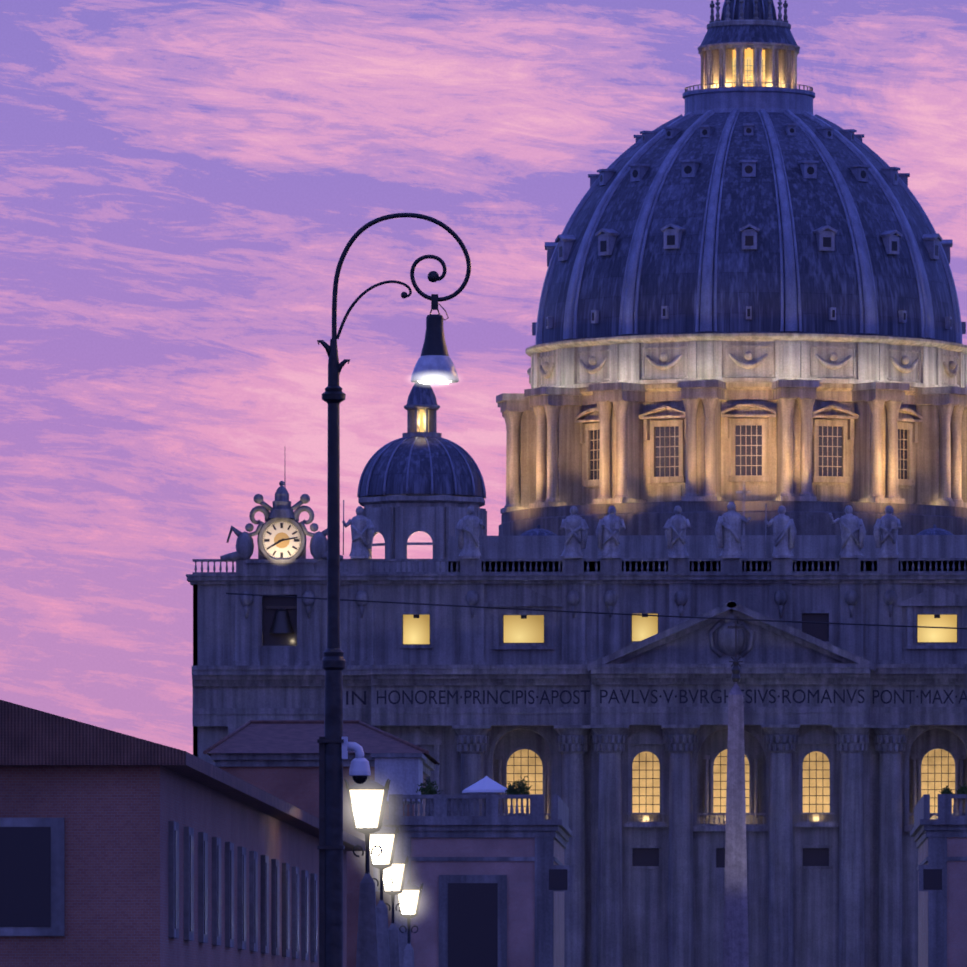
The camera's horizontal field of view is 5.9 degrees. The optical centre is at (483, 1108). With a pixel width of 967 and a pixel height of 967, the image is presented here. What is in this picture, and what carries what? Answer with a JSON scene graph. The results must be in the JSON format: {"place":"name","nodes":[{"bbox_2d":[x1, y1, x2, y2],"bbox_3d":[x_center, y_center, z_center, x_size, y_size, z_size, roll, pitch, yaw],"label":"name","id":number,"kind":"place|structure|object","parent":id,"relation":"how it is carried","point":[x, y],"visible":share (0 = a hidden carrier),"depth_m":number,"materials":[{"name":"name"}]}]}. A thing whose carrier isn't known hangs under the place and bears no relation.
{"place":"outdoors","nodes":[
{"label":"outdoors","id":0,"kind":"place"},
{"bbox_2d":[0,757,425,966],"bbox_3d":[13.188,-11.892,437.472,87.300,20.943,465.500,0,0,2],"label":"street walls","id":1,"kind":"structure","parent":0,"point":[117,818],"depth_m":205.35,"materials":[{"name":"paint"}]},
{"bbox_2d":[0,700,438,850],"bbox_3d":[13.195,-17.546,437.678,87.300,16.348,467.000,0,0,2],"label":"tile roofs","id":2,"kind":"structure","parent":1,"relation":"on","point":[31,737],"depth_m":210.60,"materials":[{"name":"brown tile"}]},
{"bbox_2d":[0,827,941,966],"bbox_3d":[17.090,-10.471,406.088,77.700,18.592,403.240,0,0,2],"label":"dark windows","id":3,"kind":"structure","parent":1,"relation":"in","point":[25,876],"depth_m":236.54,"materials":[{"name":"black glass"}]},
{"bbox_2d":[0,753,966,966],"bbox_3d":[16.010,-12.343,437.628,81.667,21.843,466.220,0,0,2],"label":"building trim","id":4,"kind":"structure","parent":1,"relation":"attached to","point":[535,824],"depth_m":599.78,"materials":[{"name":"grey stone"}]},
{"bbox_2d":[462,776,506,793],"bbox_3d":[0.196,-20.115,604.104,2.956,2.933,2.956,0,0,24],"label":"terrace umbrella","id":5,"kind":"object","parent":4,"relation":"on","point":[486,784],"visible":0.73,"depth_m":603.29,"materials":[{"name":"white fabric"}]},
{"bbox_2d":[416,776,966,794],"bbox_3d":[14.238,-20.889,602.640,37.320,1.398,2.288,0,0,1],"label":"terrace plants","id":6,"kind":"object","parent":4,"relation":"on","point":[522,788],"visible":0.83,"depth_m":602.69,"materials":[{"name":"green plant"}]},
{"bbox_2d":[344,776,390,873],"bbox_3d":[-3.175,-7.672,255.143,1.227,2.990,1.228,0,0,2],"label":"lantern frame","id":7,"kind":"object","parent":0,"point":[369,784],"visible":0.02,"depth_m":254.80,"materials":[{"name":"black metal"}]},
{"bbox_2d":[349,790,383,827],"bbox_3d":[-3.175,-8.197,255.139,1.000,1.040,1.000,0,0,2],"label":"lantern glass","id":8,"kind":"object","parent":7,"relation":"in","point":[366,804],"depth_m":254.72,"materials":[{"name":"white glass"}]},
{"bbox_2d":[369,822,399,900],"bbox_3d":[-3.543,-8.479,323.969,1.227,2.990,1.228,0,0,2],"label":"lantern frame","id":9,"kind":"object","parent":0,"point":[383,830],"depth_m":323.67,"materials":[{"name":"black metal"}]},
{"bbox_2d":[369,834,394,863],"bbox_3d":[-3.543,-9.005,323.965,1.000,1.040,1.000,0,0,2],"label":"lantern glass","id":10,"kind":"object","parent":9,"relation":"in","point":[384,842],"depth_m":323.54,"materials":[{"name":"white glass"}]},
{"bbox_2d":[379,855,408,922],"bbox_3d":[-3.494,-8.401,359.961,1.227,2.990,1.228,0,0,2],"label":"lantern frame","id":11,"kind":"object","parent":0,"point":[396,860],"visible":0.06,"depth_m":359.68,"materials":[{"name":"black metal"}]},
{"bbox_2d":[383,864,404,890],"bbox_3d":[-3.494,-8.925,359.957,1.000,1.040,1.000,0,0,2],"label":"lantern glass","id":12,"kind":"object","parent":11,"relation":"in","point":[394,872],"depth_m":359.54,"materials":[{"name":"white glass"}]},
{"bbox_2d":[396,880,423,943],"bbox_3d":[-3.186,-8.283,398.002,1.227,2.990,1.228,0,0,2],"label":"lantern frame","id":13,"kind":"object","parent":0,"point":[408,885],"visible":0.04,"depth_m":397.68,"materials":[{"name":"black metal"}]},
{"bbox_2d":[398,890,418,913],"bbox_3d":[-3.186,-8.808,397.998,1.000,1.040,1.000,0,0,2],"label":"lantern glass","id":14,"kind":"object","parent":13,"relation":"in","point":[408,899],"depth_m":397.58,"materials":[{"name":"white glass"}]},
{"bbox_2d":[0,0,966,754],"label":"sky","id":15,"kind":"structure","parent":0,"point":[185,185],"materials":[{"name":"purple"}]},
{"bbox_2d":[226,593,966,628],"bbox_3d":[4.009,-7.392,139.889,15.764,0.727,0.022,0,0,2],"label":"overhead wire","id":16,"kind":"object","parent":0,"point":[601,612],"visible":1,"depth_m":139.95,"materials":[{"name":"metal"}]},
{"bbox_2d":[411,837,966,966],"bbox_3d":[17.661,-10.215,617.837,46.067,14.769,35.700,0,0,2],"label":"building wall","id":17,"kind":"structure","parent":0,"point":[520,916],"depth_m":600.44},
{"label":"ground","id":18,"kind":"structure","parent":0,"visible":0},
{"bbox_2d":[388,923,399,966],"bbox_3d":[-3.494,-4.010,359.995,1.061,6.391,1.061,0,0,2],"label":"lantern post","id":19,"kind":"object","parent":18,"relation":"on","point":[394,946],"visible":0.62,"depth_m":359.75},
{"bbox_2d":[403,943,414,966],"bbox_3d":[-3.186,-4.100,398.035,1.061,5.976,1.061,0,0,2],"label":"lantern post","id":20,"kind":"object","parent":18,"relation":"on","point":[408,960],"visible":0.88,"depth_m":397.80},
{"bbox_2d":[186,481,966,966],"bbox_3d":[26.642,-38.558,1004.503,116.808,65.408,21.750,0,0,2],"label":"basilica facade","id":21,"kind":"structure","parent":18,"relation":"on","point":[854,903],"depth_m":998.08,"materials":[{"name":"grey stone"}]},
{"bbox_2d":[263,522,299,558],"bbox_3d":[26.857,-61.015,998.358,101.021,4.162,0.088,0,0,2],"label":"clock markings","id":22,"kind":"object","parent":21,"relation":"attached to","point":[281,540],"visible":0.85,"depth_m":999.76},
{"bbox_2d":[263,521,300,558],"bbox_3d":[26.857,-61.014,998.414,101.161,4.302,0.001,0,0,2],"label":"facade clock faces","id":23,"kind":"structure","parent":21,"relation":"attached to","point":[289,532],"depth_m":999.80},
{"bbox_2d":[274,532,289,547],"bbox_3d":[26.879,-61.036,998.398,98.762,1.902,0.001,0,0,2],"label":"gilt clock centres","id":24,"kind":"structure","parent":23,"relation":"attached to","point":[280,536],"depth_m":999.79,"materials":[{"name":"brown metal"}]},
{"bbox_2d":[346,691,365,704],"bbox_3d":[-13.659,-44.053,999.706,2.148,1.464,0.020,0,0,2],"label":"inscription","id":25,"kind":"object","parent":21,"relation":"attached to","point":[358,697],"visible":0.83,"depth_m":999.70,"materials":[{"name":"black paint"}]},
{"bbox_2d":[377,690,589,703],"bbox_3d":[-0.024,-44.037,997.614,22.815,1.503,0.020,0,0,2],"label":"inscription","id":26,"kind":"object","parent":21,"relation":"attached to","point":[474,696],"visible":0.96,"depth_m":997.62,"materials":[{"name":"black paint"}]},
{"bbox_2d":[263,595,828,867],"bbox_3d":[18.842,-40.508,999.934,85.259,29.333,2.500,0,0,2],"label":"dark openings","id":27,"kind":"object","parent":21,"relation":"in","point":[650,856],"visible":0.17,"depth_m":999.57,"materials":[{"name":"black"}]},
{"bbox_2d":[266,606,296,633],"bbox_3d":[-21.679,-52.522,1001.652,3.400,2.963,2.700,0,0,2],"label":"bell","id":28,"kind":"object","parent":27,"relation":"in","point":[281,623],"visible":0.94,"depth_m":1000.96,"materials":[{"name":"grey metal"}]},
{"bbox_2d":[342,481,901,558],"bbox_3d":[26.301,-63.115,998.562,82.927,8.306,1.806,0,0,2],"label":"statues","id":29,"kind":"object","parent":21,"relation":"on","point":[728,529],"visible":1,"depth_m":998.30,"materials":[{"name":"grey stone"}]},
{"bbox_2d":[403,614,956,643],"bbox_3d":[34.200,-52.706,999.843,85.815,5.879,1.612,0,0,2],"label":"lit windows","id":30,"kind":"structure","parent":21,"relation":"in","point":[518,629],"depth_m":1000.42,"materials":[{"name":"yellow glass"}]},
{"bbox_2d":[402,614,957,812],"bbox_3d":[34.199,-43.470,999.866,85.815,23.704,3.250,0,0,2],"label":"window frames","id":31,"kind":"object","parent":21,"relation":"attached to","point":[720,756],"visible":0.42,"depth_m":1000.25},
{"bbox_2d":[507,749,954,812],"bbox_3d":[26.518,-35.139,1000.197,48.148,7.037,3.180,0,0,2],"label":"arched windows","id":32,"kind":"structure","parent":21,"relation":"in","point":[649,769],"depth_m":1000.29,"materials":[{"name":"yellow glass"}]},
{"bbox_2d":[600,689,864,703],"bbox_3d":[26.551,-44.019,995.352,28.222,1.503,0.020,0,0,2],"label":"inscription","id":33,"kind":"object","parent":21,"relation":"attached to","point":[762,699],"visible":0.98,"depth_m":995.30,"materials":[{"name":"black paint"}]},
{"bbox_2d":[873,690,966,703],"bbox_3d":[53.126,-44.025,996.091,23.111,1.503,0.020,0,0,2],"label":"inscription","id":34,"kind":"object","parent":21,"relation":"attached to","point":[926,695],"visible":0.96,"depth_m":996.26,"materials":[{"name":"black paint"}]},
{"bbox_2d":[340,404,966,571],"bbox_3d":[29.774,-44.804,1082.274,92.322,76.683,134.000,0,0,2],"label":"minor dome stonework","id":35,"kind":"object","parent":18,"relation":"on","point":[397,521],"visible":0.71,"depth_m":1015.83,"materials":[{"name":"stone"}]},
{"bbox_2d":[357,436,485,497],"bbox_3d":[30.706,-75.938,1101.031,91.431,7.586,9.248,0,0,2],"label":"dome ribs","id":36,"kind":"object","parent":35,"relation":"on","point":[407,475],"visible":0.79,"depth_m":1101.03,"materials":[{"name":"metal"}]},
{"bbox_2d":[420,409,428,431],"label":"cupola window","id":37,"kind":"structure","parent":35,"relation":"on","point":[421,420],"depth_m":1104.15,"materials":[{"name":"yellow glass"}]},
{"bbox_2d":[359,383,953,535],"bbox_3d":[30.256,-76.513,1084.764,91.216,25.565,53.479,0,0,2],"label":"lead minor domes","id":38,"kind":"structure","parent":35,"relation":"on","point":[419,483],"depth_m":1099.65,"materials":[{"name":"blue metal"}]},
{"bbox_2d":[499,501,966,535],"bbox_3d":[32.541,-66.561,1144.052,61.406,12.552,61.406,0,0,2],"label":"drum base","id":39,"kind":"object","parent":35,"relation":"on","point":[807,517],"visible":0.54,"depth_m":1116.58,"materials":[{"name":"stone"}]},
{"bbox_2d":[496,0,966,513],"bbox_3d":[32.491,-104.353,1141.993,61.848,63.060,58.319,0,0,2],"label":"dome stonework","id":40,"kind":"object","parent":39,"relation":"on","point":[790,393],"visible":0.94,"depth_m":1120.59,"materials":[{"name":"beige stone"}]},
{"bbox_2d":[590,425,906,479],"bbox_3d":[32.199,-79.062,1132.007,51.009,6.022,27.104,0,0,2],"label":"drum windows","id":41,"kind":"structure","parent":40,"relation":"attached to","point":[745,450],"depth_m":1120.31,"materials":[{"name":"grey"}]},
{"bbox_2d":[542,0,955,343],"bbox_3d":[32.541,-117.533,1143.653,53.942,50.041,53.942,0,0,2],"label":"dome","id":42,"kind":"structure","parent":40,"relation":"on","point":[748,277],"depth_m":1124.59,"materials":[{"name":"blue metal"}]},
{"bbox_2d":[535,0,961,344],"bbox_3d":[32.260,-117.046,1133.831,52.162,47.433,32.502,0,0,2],"label":"dome ribs","id":43,"kind":"object","parent":42,"relation":"attached to","point":[628,320],"visible":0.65,"depth_m":1126.18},
{"bbox_2d":[532,87,965,335],"bbox_3d":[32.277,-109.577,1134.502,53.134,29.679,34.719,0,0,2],"label":"dormer windows","id":44,"kind":"structure","parent":42,"relation":"attached to","point":[749,99],"depth_m":1134.44,"materials":[{"name":"stone"}]},
{"bbox_2d":[546,128,951,326],"bbox_3d":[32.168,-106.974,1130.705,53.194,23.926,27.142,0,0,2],"label":"dormer openings","id":45,"kind":"object","parent":44,"relation":"in","point":[748,239],"visible":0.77,"depth_m":1125.66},
{"bbox_2d":[733,48,764,86],"bbox_3d":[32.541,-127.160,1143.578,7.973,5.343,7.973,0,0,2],"label":"dome lantern","id":46,"kind":"object","parent":40,"relation":"attached to","point":[748,52],"visible":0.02,"depth_m":1139.62,"materials":[{"name":"yellow glass"}]},
{"bbox_2d":[733,57,764,85],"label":"lantern window","id":47,"kind":"structure","parent":46,"relation":"in","point":[750,60],"depth_m":1139.58,"materials":[{"name":"yellow glass"}]},
{"bbox_3d":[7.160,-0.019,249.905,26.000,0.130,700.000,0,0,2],"label":"avenue pavements","id":48,"kind":"structure","parent":0,"visible":0},
{"bbox_2d":[356,873,378,966],"bbox_3d":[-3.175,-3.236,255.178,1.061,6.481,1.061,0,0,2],"label":"lantern post","id":49,"kind":"object","parent":48,"relation":"on","point":[367,947],"visible":0.88,"depth_m":254.91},
{"bbox_2d":[376,900,389,966],"bbox_3d":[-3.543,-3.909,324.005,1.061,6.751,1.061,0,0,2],"label":"lantern post","id":50,"kind":"object","parent":48,"relation":"on","point":[382,932],"visible":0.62,"depth_m":323.75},
{"bbox_3d":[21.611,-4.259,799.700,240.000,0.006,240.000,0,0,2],"label":"piazza paving","id":51,"kind":"structure","parent":0,"visible":0},
{"bbox_2d":[723,682,748,966],"bbox_3d":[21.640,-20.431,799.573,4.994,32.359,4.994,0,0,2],"label":"obelisk","id":52,"kind":"object","parent":51,"relation":"on","point":[735,945],"visible":1,"depth_m":798.65,"materials":[{"name":"grey stone"}]},
{"bbox_2d":[728,620,743,681],"bbox_3d":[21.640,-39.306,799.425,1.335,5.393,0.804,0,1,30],"label":"cross","id":53,"kind":"object","parent":52,"relation":"on","point":[735,670],"visible":1,"depth_m":799.33,"materials":[{"name":"grey"}]},
{"bbox_3d":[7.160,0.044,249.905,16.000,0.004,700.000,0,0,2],"label":"avenue road","id":54,"kind":"structure","parent":0,"visible":0},
{"bbox_2d":[317,737,343,966],"bbox_3d":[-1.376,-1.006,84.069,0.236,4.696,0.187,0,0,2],"label":"pole","id":55,"kind":"object","parent":54,"relation":"on","point":[321,847],"visible":0.76,"depth_m":84.03,"materials":[{"name":"metal"}]},
{"bbox_2d":[317,213,470,966],"bbox_3d":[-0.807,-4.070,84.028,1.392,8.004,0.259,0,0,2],"label":"lamp post","id":56,"kind":"object","parent":55,"relation":"attached to","point":[333,659],"visible":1,"depth_m":83.98,"materials":[{"name":"metal"}]},
{"bbox_2d":[342,737,370,775],"bbox_3d":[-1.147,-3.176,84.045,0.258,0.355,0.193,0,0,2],"label":"security camera","id":57,"kind":"object","parent":56,"relation":"attached to","point":[359,765],"visible":1,"depth_m":83.99,"materials":[{"name":"plastic"}]},
{"bbox_2d":[352,776,367,783],"bbox_3d":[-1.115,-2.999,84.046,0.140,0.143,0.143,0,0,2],"label":"security camera lens","id":58,"kind":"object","parent":57,"relation":"attached to","point":[359,779],"depth_m":84.00,"materials":[{"name":"black glass"}]},
{"bbox_2d":[411,355,458,383],"bbox_3d":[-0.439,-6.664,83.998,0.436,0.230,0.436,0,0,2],"label":"lamp shade","id":59,"kind":"object","parent":56,"relation":"attached to","point":[434,367],"visible":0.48,"depth_m":83.84,"materials":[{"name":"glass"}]},
{"bbox_2d":[418,380,450,383],"bbox_3d":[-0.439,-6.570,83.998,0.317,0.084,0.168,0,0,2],"label":"roman lamp bulbs","id":60,"kind":"object","parent":59,"relation":"attached to","point":[436,381],"depth_m":83.95,"materials":[{"name":"white glass"}]}
]}

